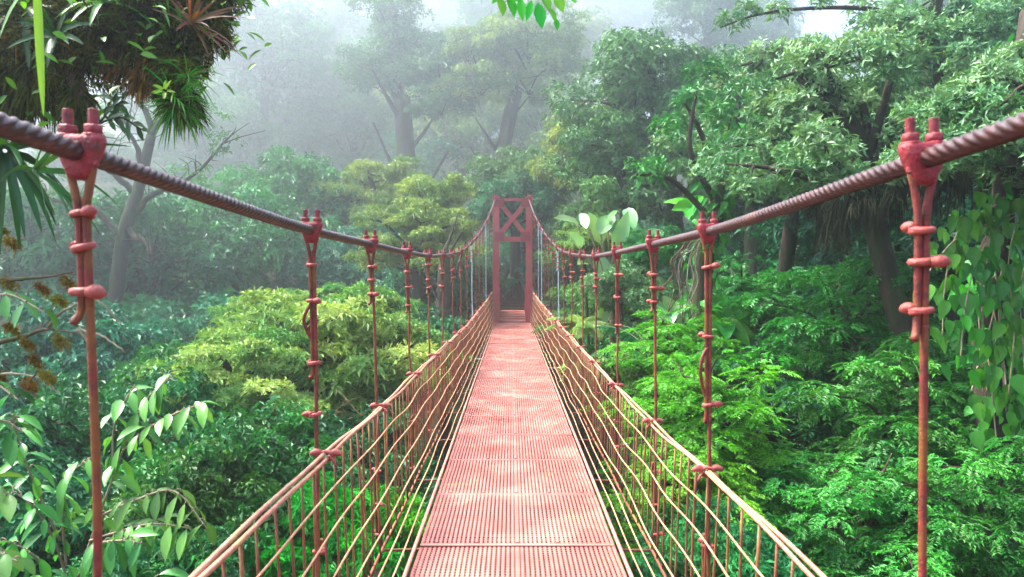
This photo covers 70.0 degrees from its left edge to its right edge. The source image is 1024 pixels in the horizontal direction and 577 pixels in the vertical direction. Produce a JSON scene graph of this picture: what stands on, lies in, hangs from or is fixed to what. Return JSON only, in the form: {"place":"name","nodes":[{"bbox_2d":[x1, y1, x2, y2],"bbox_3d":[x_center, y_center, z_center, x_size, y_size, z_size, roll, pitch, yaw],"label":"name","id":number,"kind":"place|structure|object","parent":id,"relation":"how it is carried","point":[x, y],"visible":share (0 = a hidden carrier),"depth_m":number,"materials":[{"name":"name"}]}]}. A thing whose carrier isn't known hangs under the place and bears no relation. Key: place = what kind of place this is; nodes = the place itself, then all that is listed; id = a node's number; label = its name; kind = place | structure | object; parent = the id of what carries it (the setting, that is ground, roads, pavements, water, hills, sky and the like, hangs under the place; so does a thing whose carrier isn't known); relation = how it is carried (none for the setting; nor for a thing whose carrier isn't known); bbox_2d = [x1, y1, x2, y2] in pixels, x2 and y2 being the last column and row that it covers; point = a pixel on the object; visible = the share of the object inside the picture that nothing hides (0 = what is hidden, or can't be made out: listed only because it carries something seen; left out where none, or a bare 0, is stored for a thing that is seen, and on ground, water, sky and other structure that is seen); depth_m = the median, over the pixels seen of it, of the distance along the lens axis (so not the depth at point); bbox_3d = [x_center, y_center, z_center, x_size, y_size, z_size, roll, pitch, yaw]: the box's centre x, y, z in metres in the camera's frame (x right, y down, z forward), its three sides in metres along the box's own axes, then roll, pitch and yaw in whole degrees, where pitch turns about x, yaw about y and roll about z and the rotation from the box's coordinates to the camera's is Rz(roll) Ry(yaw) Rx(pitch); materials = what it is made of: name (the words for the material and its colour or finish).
{"place":"outdoors","nodes":[
{"label":"outdoors","id":0,"kind":"place"},
{"bbox_2d":[282,0,375,114],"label":"forest tree","id":1,"kind":"object","parent":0,"point":[339,15],"visible":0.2,"depth_m":125.84,"materials":[{"name":"green plant"}]},
{"bbox_2d":[92,0,880,118],"label":"sky","id":2,"kind":"structure","parent":0,"point":[823,20],"materials":[{"name":"white"}]},
{"bbox_2d":[0,119,1022,576],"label":"ground","id":3,"kind":"structure","parent":0,"point":[464,385],"depth_m":23.07,"materials":[{"name":"soil"}]},
{"bbox_2d":[0,291,57,576],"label":"edge shrub","id":4,"kind":"object","parent":3,"relation":"on","point":[9,559],"visible":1,"depth_m":2.90,"materials":[{"name":"green plant"}]},
{"bbox_2d":[0,227,124,403],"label":"mossy twig","id":5,"kind":"object","parent":4,"relation":"attached to","point":[26,342],"visible":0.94,"depth_m":3.03,"materials":[{"name":"brown plant"}]},
{"bbox_2d":[0,423,141,576],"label":"bush","id":6,"kind":"object","parent":3,"relation":"on","point":[75,490],"visible":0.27,"depth_m":6.95,"materials":[{"name":"green plant"}]},
{"bbox_2d":[0,187,146,327],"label":"tree","id":7,"kind":"object","parent":3,"relation":"on","point":[37,241],"visible":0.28,"depth_m":26.18,"materials":[{"name":"green plant"}]},
{"bbox_2d":[23,103,159,182],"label":"forest tree","id":8,"kind":"object","parent":3,"relation":"on","point":[100,173],"visible":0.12,"depth_m":74.55,"materials":[{"name":"green plant"}]},
{"bbox_2d":[0,290,184,554],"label":"tree","id":9,"kind":"object","parent":3,"relation":"on","point":[127,337],"visible":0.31,"depth_m":13.58,"materials":[{"name":"green plant"}]},
{"bbox_2d":[0,373,221,576],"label":"drooping shrub","id":10,"kind":"object","parent":3,"relation":"on","point":[149,531],"visible":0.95,"depth_m":4.10,"materials":[{"name":"green plant"}]},
{"bbox_2d":[0,359,232,492],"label":"bush","id":11,"kind":"object","parent":3,"relation":"on","point":[72,427],"visible":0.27,"depth_m":8.71,"materials":[{"name":"green plant"}]},
{"bbox_2d":[30,337,229,449],"bbox_3d":[-5.620,6.611,11.468,3.724,11.742,3.287,0,2,0],"label":"bush","id":12,"kind":"object","parent":3,"relation":"on","point":[124,373],"visible":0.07,"depth_m":10.83,"materials":[{"name":"green plant"}]},
{"bbox_2d":[0,0,271,142],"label":"mossy branch","id":13,"kind":"object","parent":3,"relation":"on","point":[126,44],"visible":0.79,"depth_m":3.04,"materials":[{"name":"green plant"}]},
{"bbox_2d":[0,138,72,252],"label":"hanging fern","id":14,"kind":"object","parent":13,"relation":"hanging from","point":[12,157],"visible":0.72,"depth_m":2.89,"materials":[{"name":"green plant"}]},
{"bbox_2d":[0,0,73,115],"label":"strap leaf","id":15,"kind":"object","parent":13,"relation":"hanging from","point":[38,30],"visible":1,"depth_m":2.70,"materials":[{"name":"green plant"}]},
{"bbox_2d":[7,4,97,66],"bbox_3d":[-1.815,-1.014,2.853,0.368,0.291,0.138,0,2,0],"label":"bromeliad","id":16,"kind":"object","parent":13,"relation":"attached to","point":[49,44],"visible":0.73,"depth_m":2.90,"materials":[{"name":"green plant"}]},
{"bbox_2d":[0,136,130,233],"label":"hanging fern","id":17,"kind":"object","parent":13,"relation":"hanging from","point":[58,188],"visible":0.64,"depth_m":2.75,"materials":[{"name":"green plant"}]},
{"bbox_2d":[97,85,148,142],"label":"orchid plant","id":18,"kind":"object","parent":13,"relation":"attached to","point":[115,114],"visible":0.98,"depth_m":2.85,"materials":[{"name":"green plant"}]},
{"bbox_2d":[131,67,216,150],"bbox_3d":[-1.325,-0.709,2.880,0.309,0.332,0.220,-1,2,-17],"label":"bromeliad","id":19,"kind":"object","parent":13,"relation":"attached to","point":[179,103],"visible":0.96,"depth_m":2.91,"materials":[{"name":"green plant"}]},
{"bbox_2d":[153,0,245,56],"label":"bromeliad","id":20,"kind":"object","parent":13,"relation":"attached to","point":[193,17],"visible":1,"depth_m":2.97,"materials":[{"name":"green plant"}]},
{"bbox_2d":[0,187,281,322],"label":"tree","id":21,"kind":"object","parent":3,"relation":"on","point":[219,263],"visible":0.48,"depth_m":29.10,"materials":[{"name":"green plant"}]},
{"bbox_2d":[24,88,262,320],"bbox_3d":[-12.857,-3.466,25.697,8.830,11.419,3.569,0,2,0],"label":"crooked tree","id":22,"kind":"object","parent":3,"relation":"on","point":[124,232],"visible":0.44,"depth_m":25.73,"materials":[{"name":"brown plant"}]},
{"bbox_2d":[52,495,254,576],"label":"bush","id":23,"kind":"object","parent":3,"relation":"on","point":[193,558],"visible":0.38,"depth_m":6.25,"materials":[{"name":"green plant"}]},
{"bbox_2d":[70,292,256,387],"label":"tree","id":24,"kind":"object","parent":3,"relation":"on","point":[189,326],"visible":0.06,"depth_m":22.66,"materials":[{"name":"green plant"}]},
{"bbox_2d":[65,433,298,560],"bbox_3d":[-3.339,7.191,7.466,2.364,11.303,2.047,0,2,0],"label":"bush","id":25,"kind":"object","parent":3,"relation":"on","point":[215,497],"visible":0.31,"depth_m":7.28,"materials":[{"name":"green plant"}]},
{"bbox_2d":[122,79,285,181],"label":"forest tree","id":26,"kind":"object","parent":3,"relation":"on","point":[242,109],"visible":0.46,"depth_m":85.34,"materials":[{"name":"green plant"}]},
{"bbox_2d":[101,394,372,568],"bbox_3d":[-2.991,7.089,8.264,2.896,11.730,2.529,0,2,0],"label":"bush","id":27,"kind":"object","parent":3,"relation":"on","point":[265,455],"visible":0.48,"depth_m":8.00,"materials":[{"name":"green plant"}]},
{"bbox_2d":[139,182,342,295],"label":"tree","id":28,"kind":"object","parent":3,"relation":"on","point":[234,227],"visible":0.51,"depth_m":32.31,"materials":[{"name":"green plant"}]},
{"bbox_2d":[130,324,360,572],"bbox_3d":[-4.026,6.742,11.287,3.652,12.514,3.218,1,2,23],"label":"rosette tree","id":29,"kind":"object","parent":3,"relation":"on","point":[256,362],"visible":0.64,"depth_m":10.26,"materials":[{"name":"green plant"}]},
{"bbox_2d":[198,0,336,166],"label":"forest tree","id":30,"kind":"object","parent":3,"relation":"on","point":[284,55],"visible":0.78,"depth_m":92.67,"materials":[{"name":"green plant"}]},
{"bbox_2d":[205,287,341,441],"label":"rosette tree","id":31,"kind":"object","parent":3,"relation":"on","point":[231,304],"visible":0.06,"depth_m":13.71,"materials":[{"name":"green plant"}]},
{"bbox_2d":[188,145,360,286],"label":"tree","id":32,"kind":"object","parent":3,"relation":"on","point":[292,183],"visible":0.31,"depth_m":38.88,"materials":[{"name":"green plant"}]},
{"bbox_2d":[163,279,452,443],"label":"rosette tree","id":33,"kind":"object","parent":3,"relation":"on","point":[345,318],"visible":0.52,"depth_m":11.80,"materials":[{"name":"green plant"}]},
{"bbox_2d":[225,469,406,576],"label":"bush","id":34,"kind":"object","parent":3,"relation":"on","point":[268,546],"visible":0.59,"depth_m":7.33,"materials":[{"name":"green plant"}]},
{"bbox_2d":[250,84,386,179],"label":"forest tree","id":35,"kind":"object","parent":3,"relation":"on","point":[294,141],"visible":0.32,"depth_m":97.34,"materials":[{"name":"green plant"}]},
{"bbox_2d":[277,218,402,292],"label":"tree","id":36,"kind":"object","parent":3,"relation":"on","point":[332,266],"visible":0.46,"depth_m":32.11,"materials":[{"name":"green plant"}]},
{"bbox_2d":[285,50,417,180],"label":"forest tree","id":37,"kind":"object","parent":3,"relation":"on","point":[359,117],"visible":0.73,"depth_m":96.38,"materials":[{"name":"green plant"}]},
{"bbox_2d":[296,281,426,576],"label":"rosette tree","id":38,"kind":"object","parent":3,"relation":"on","point":[392,299],"visible":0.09,"depth_m":14.65,"materials":[{"name":"green plant"}]},
{"bbox_2d":[276,396,459,527],"bbox_3d":[-2.334,7.468,10.124,3.360,11.919,3.040,0,2,0],"label":"bush","id":39,"kind":"object","parent":3,"relation":"on","point":[337,433],"visible":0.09,"depth_m":9.82,"materials":[{"name":"green plant"}]},
{"bbox_2d":[290,153,468,245],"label":"tree","id":40,"kind":"object","parent":3,"relation":"on","point":[376,180],"visible":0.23,"depth_m":38.54,"materials":[{"name":"green plant"}]},
{"bbox_2d":[356,482,436,576],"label":"bush","id":41,"kind":"object","parent":3,"relation":"on","point":[402,539],"visible":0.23,"depth_m":8.45,"materials":[{"name":"green plant"}]},
{"bbox_2d":[327,308,473,576],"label":"rosette tree","id":42,"kind":"object","parent":3,"relation":"on","point":[418,332],"visible":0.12,"depth_m":13.46,"materials":[{"name":"green plant"}]},
{"bbox_2d":[330,0,484,208],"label":"misty tree","id":43,"kind":"object","parent":3,"relation":"on","point":[414,64],"visible":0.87,"depth_m":65.33,"materials":[{"name":"green plant"}]},
{"bbox_2d":[335,294,479,576],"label":"tree","id":44,"kind":"object","parent":3,"relation":"on","point":[433,320],"visible":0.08,"depth_m":18.38,"materials":[{"name":"green plant"}]},
{"bbox_2d":[340,196,491,307],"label":"tree","id":45,"kind":"object","parent":3,"relation":"on","point":[423,225],"visible":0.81,"depth_m":25.17,"materials":[{"name":"green plant"}]},
{"bbox_2d":[356,0,480,143],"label":"forest tree","id":46,"kind":"object","parent":3,"relation":"on","point":[443,11],"visible":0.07,"depth_m":186.18,"materials":[{"name":"green plant"}]},
{"bbox_2d":[370,131,472,202],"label":"forest tree","id":47,"kind":"object","parent":3,"relation":"on","point":[426,153],"visible":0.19,"depth_m":88.02,"materials":[{"name":"green plant"}]},
{"bbox_2d":[367,258,492,310],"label":"tree","id":48,"kind":"object","parent":3,"relation":"on","point":[396,280],"visible":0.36,"depth_m":28.79,"materials":[{"name":"green plant"}]},
{"bbox_2d":[390,172,480,314],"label":"tree","id":49,"kind":"object","parent":3,"relation":"on","point":[455,190],"visible":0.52,"depth_m":28.18,"materials":[{"name":"green plant"}]},
{"bbox_2d":[422,213,465,463],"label":"dark tree","id":50,"kind":"object","parent":3,"relation":"on","point":[447,276],"visible":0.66,"depth_m":21.90,"materials":[{"name":"brown plant"}]},
{"bbox_2d":[371,32,544,181],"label":"forest tree","id":51,"kind":"object","parent":3,"relation":"on","point":[465,134],"visible":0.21,"depth_m":92.78,"materials":[{"name":"green plant"}]},
{"bbox_2d":[0,177,938,576],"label":"undergrowth","id":52,"kind":"object","parent":3,"relation":"on","point":[466,315],"visible":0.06,"depth_m":28.90,"materials":[{"name":"green plant"}]},
{"bbox_2d":[422,0,534,151],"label":"forest tree","id":53,"kind":"object","parent":3,"relation":"on","point":[483,8],"visible":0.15,"depth_m":122.77,"materials":[{"name":"green plant"}]},
{"bbox_2d":[425,0,593,231],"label":"misty tree","id":54,"kind":"object","parent":3,"relation":"on","point":[503,49],"visible":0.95,"depth_m":59.85,"materials":[{"name":"green plant"}]},
{"bbox_2d":[0,108,1023,576],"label":"suspension footbridge","id":55,"kind":"object","parent":3,"relation":"on","point":[524,408],"visible":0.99,"depth_m":4.53,"materials":[{"name":"red metal"}]},
{"bbox_2d":[480,216,556,278],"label":"tree","id":56,"kind":"object","parent":3,"relation":"on","point":[506,248],"visible":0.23,"depth_m":39.56,"materials":[{"name":"green plant"}]},
{"bbox_2d":[461,144,578,283],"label":"tree","id":57,"kind":"object","parent":3,"relation":"on","point":[489,169],"visible":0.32,"depth_m":34.15,"materials":[{"name":"green plant"}]},
{"bbox_2d":[465,170,576,298],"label":"tree","id":58,"kind":"object","parent":3,"relation":"on","point":[541,202],"visible":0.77,"depth_m":32.88,"materials":[{"name":"green plant"}]},
{"bbox_2d":[471,64,599,159],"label":"forest tree","id":59,"kind":"object","parent":3,"relation":"on","point":[528,123],"visible":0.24,"depth_m":89.21,"materials":[{"name":"green plant"}]},
{"bbox_2d":[507,253,580,311],"bbox_3d":[1.695,-0.035,33.602,4.032,3.414,3.634,0,2,0],"label":"bush","id":60,"kind":"object","parent":3,"relation":"on","point":[521,270],"visible":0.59,"depth_m":32.93,"materials":[{"name":"green plant"}]},
{"bbox_2d":[530,2,616,101],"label":"forest tree","id":61,"kind":"object","parent":3,"relation":"on","point":[594,27],"visible":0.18,"depth_m":114.56,"materials":[{"name":"green plant"}]},
{"bbox_2d":[533,197,622,314],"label":"tree","id":62,"kind":"object","parent":3,"relation":"on","point":[577,209],"visible":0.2,"depth_m":29.64,"materials":[{"name":"green plant"}]},
{"bbox_2d":[544,314,614,574],"bbox_3d":[1.448,6.631,15.230,1.388,12.145,1.453,-2,2,-44],"label":"tree fern","id":63,"kind":"object","parent":3,"relation":"on","point":[589,325],"visible":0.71,"depth_m":15.01,"materials":[{"name":"green plant"}]},
{"bbox_2d":[551,221,611,507],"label":"tree","id":64,"kind":"object","parent":3,"relation":"on","point":[568,243],"visible":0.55,"depth_m":15.97,"materials":[{"name":"green plant"}]},
{"bbox_2d":[523,102,657,212],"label":"tree","id":65,"kind":"object","parent":3,"relation":"on","point":[539,164],"visible":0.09,"depth_m":32.07,"materials":[{"name":"green plant"}]},
{"bbox_2d":[543,318,660,574],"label":"tree","id":66,"kind":"object","parent":3,"relation":"on","point":[590,349],"visible":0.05,"depth_m":16.52,"materials":[{"name":"green plant"}]},
{"bbox_2d":[530,264,683,567],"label":"tree","id":67,"kind":"object","parent":3,"relation":"on","point":[577,300],"visible":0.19,"depth_m":18.84,"materials":[{"name":"green plant"}]},
{"bbox_2d":[553,208,663,514],"bbox_3d":[2.099,5.346,15.772,2.421,14.197,1.476,0,2,-14],"label":"giant leaf plant","id":68,"kind":"object","parent":3,"relation":"on","point":[600,227],"visible":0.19,"depth_m":15.31,"materials":[{"name":"green plant"}]},
{"bbox_2d":[557,339,672,574],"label":"tree","id":69,"kind":"object","parent":3,"relation":"on","point":[633,375],"visible":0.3,"depth_m":12.21,"materials":[{"name":"green plant"}]},
{"bbox_2d":[542,107,703,265],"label":"leafy tree","id":70,"kind":"object","parent":3,"relation":"on","point":[596,155],"visible":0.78,"depth_m":23.27,"materials":[{"name":"green plant"}]},
{"bbox_2d":[575,257,675,520],"bbox_3d":[2.108,6.269,14.729,1.934,13.832,1.805,-1,2,-41],"label":"bush","id":71,"kind":"object","parent":3,"relation":"on","point":[634,291],"visible":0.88,"depth_m":14.31,"materials":[{"name":"green plant"}]},
{"bbox_2d":[563,0,692,80],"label":"forest tree","id":72,"kind":"object","parent":3,"relation":"on","point":[629,13],"visible":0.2,"depth_m":200.26,"materials":[{"name":"green plant"}]},
{"bbox_2d":[538,22,753,334],"bbox_3d":[5.275,-3.255,25.206,7.774,11.241,7.480,-1,2,-32],"label":"leafy tree","id":73,"kind":"object","parent":3,"relation":"on","point":[633,61],"visible":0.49,"depth_m":23.81,"materials":[{"name":"green plant"}]},
{"bbox_2d":[617,223,691,494],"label":"tree","id":74,"kind":"object","parent":3,"relation":"on","point":[666,254],"visible":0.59,"depth_m":14.94,"materials":[{"name":"green plant"}]},
{"bbox_2d":[592,299,746,490],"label":"spray tree","id":75,"kind":"object","parent":3,"relation":"on","point":[675,337],"visible":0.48,"depth_m":11.26,"materials":[{"name":"green plant"}]},
{"bbox_2d":[691,293,756,345],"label":"broad leaf plant","id":76,"kind":"object","parent":75,"relation":"attached to","point":[740,330],"visible":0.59,"depth_m":11.47,"materials":[{"name":"green plant"}]},
{"bbox_2d":[589,422,776,572],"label":"spray tree","id":77,"kind":"object","parent":3,"relation":"on","point":[732,481],"visible":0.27,"depth_m":7.83,"materials":[{"name":"green plant"}]},
{"bbox_2d":[580,341,804,521],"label":"spray tree","id":78,"kind":"object","parent":3,"relation":"on","point":[684,388],"visible":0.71,"depth_m":8.65,"materials":[{"name":"green plant"}]},
{"bbox_2d":[621,55,803,378],"bbox_3d":[3.408,4.739,12.597,3.455,17.414,1.595,0,2,-14],"label":"vine wrapped tree","id":79,"kind":"object","parent":3,"relation":"on","point":[718,198],"visible":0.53,"depth_m":12.06,"materials":[{"name":"green plant"}]},
{"bbox_2d":[649,0,775,177],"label":"forest tree","id":80,"kind":"object","parent":3,"relation":"on","point":[702,13],"visible":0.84,"depth_m":90.47,"materials":[{"name":"green plant"}]},
{"bbox_2d":[630,489,808,576],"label":"bush","id":81,"kind":"object","parent":3,"relation":"on","point":[767,557],"visible":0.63,"depth_m":6.94,"materials":[{"name":"green plant"}]},
{"bbox_2d":[663,97,786,435],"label":"leafy tree","id":82,"kind":"object","parent":3,"relation":"on","point":[750,244],"visible":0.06,"depth_m":20.81,"materials":[{"name":"green plant"}]},
{"bbox_2d":[675,250,815,457],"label":"spray tree","id":83,"kind":"object","parent":3,"relation":"on","point":[732,283],"visible":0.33,"depth_m":13.16,"materials":[{"name":"green plant"}]},
{"bbox_2d":[687,0,806,70],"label":"forest tree","id":84,"kind":"object","parent":3,"relation":"on","point":[779,27],"visible":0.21,"depth_m":117.06,"materials":[{"name":"green plant"}]},
{"bbox_2d":[656,195,846,416],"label":"tree","id":85,"kind":"object","parent":3,"relation":"on","point":[737,211],"visible":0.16,"depth_m":22.49,"materials":[{"name":"green plant"}]},
{"bbox_2d":[686,329,878,511],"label":"spray tree","id":86,"kind":"object","parent":3,"relation":"on","point":[819,431],"visible":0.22,"depth_m":10.76,"materials":[{"name":"green plant"}]},
{"bbox_2d":[724,441,856,575],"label":"spray tree","id":87,"kind":"object","parent":3,"relation":"on","point":[776,476],"visible":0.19,"depth_m":8.28,"materials":[{"name":"green plant"}]},
{"bbox_2d":[648,27,933,437],"bbox_3d":[5.587,3.566,15.343,5.458,17.356,5.284,0,2,0],"label":"canopy tree","id":88,"kind":"object","parent":3,"relation":"on","point":[760,58],"visible":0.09,"depth_m":14.41,"materials":[{"name":"green plant"}]},
{"bbox_2d":[710,0,972,200],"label":"overhanging bough","id":89,"kind":"object","parent":3,"relation":"on","point":[741,19],"visible":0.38,"depth_m":12.24,"materials":[{"name":"green plant"}]},
{"bbox_2d":[712,252,972,510],"bbox_3d":[4.974,6.505,11.255,3.834,14.214,3.443,0,2,0],"label":"spray tree","id":90,"kind":"object","parent":3,"relation":"on","point":[844,327],"visible":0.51,"depth_m":10.57,"materials":[{"name":"green plant"}]},
{"bbox_2d":[683,12,1011,551],"bbox_3d":[5.017,4.967,10.684,5.158,17.257,4.656,0,2,0],"label":"canopy tree","id":91,"kind":"object","parent":3,"relation":"on","point":[818,87],"visible":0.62,"depth_m":10.05,"materials":[{"name":"green plant"}]},
{"bbox_2d":[793,166,1023,272],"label":"hanging moss","id":92,"kind":"object","parent":91,"relation":"hanging from","point":[833,214],"visible":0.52,"depth_m":9.39,"materials":[{"name":"green plant"}]},
{"bbox_2d":[751,441,982,576],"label":"spray tree","id":93,"kind":"object","parent":3,"relation":"on","point":[871,549],"visible":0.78,"depth_m":7.33,"materials":[{"name":"green plant"}]},
{"bbox_2d":[733,185,1023,519],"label":"tree","id":94,"kind":"object","parent":3,"relation":"on","point":[803,255],"visible":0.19,"depth_m":14.36,"materials":[{"name":"green plant"}]},
{"bbox_2d":[756,332,1021,539],"bbox_3d":[4.791,6.924,9.480,3.607,12.808,3.104,0,2,0],"label":"spray tree","id":95,"kind":"object","parent":3,"relation":"on","point":[867,395],"visible":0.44,"depth_m":8.90,"materials":[{"name":"green plant"}]},
{"bbox_2d":[811,151,1023,398],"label":"tree","id":96,"kind":"object","parent":3,"relation":"on","point":[909,249],"visible":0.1,"depth_m":12.56,"materials":[{"name":"green plant"}]},
{"bbox_2d":[830,340,1023,575],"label":"spray tree","id":97,"kind":"object","parent":3,"relation":"on","point":[957,387],"visible":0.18,"depth_m":8.73,"materials":[{"name":"green plant"}]},
{"bbox_2d":[837,434,1023,576],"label":"spray tree","id":98,"kind":"object","parent":3,"relation":"on","point":[984,536],"visible":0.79,"depth_m":7.15,"materials":[{"name":"green plant"}]},
{"bbox_2d":[845,0,1023,413],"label":"canopy tree","id":99,"kind":"object","parent":3,"relation":"on","point":[986,24],"visible":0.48,"depth_m":11.84,"materials":[{"name":"green plant"}]},
{"bbox_2d":[878,33,1023,197],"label":"canopy tree","id":100,"kind":"object","parent":3,"relation":"on","point":[958,112],"visible":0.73,"depth_m":7.31,"materials":[{"name":"green plant"}]},
{"bbox_2d":[948,9,1023,574],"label":"vine hung tree","id":101,"kind":"object","parent":3,"relation":"on","point":[1011,193],"visible":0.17,"depth_m":8.09,"materials":[{"name":"green plant"}]},
{"bbox_2d":[912,180,1023,475],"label":"heart leaf vine","id":102,"kind":"object","parent":101,"relation":"attached to","point":[988,220],"visible":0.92,"depth_m":7.70,"materials":[{"name":"green plant"}]},
{"bbox_2d":[492,0,577,30],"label":"leaf sprig","id":103,"kind":"object","parent":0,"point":[522,8],"visible":1,"depth_m":2.34,"materials":[{"name":"green plant"}]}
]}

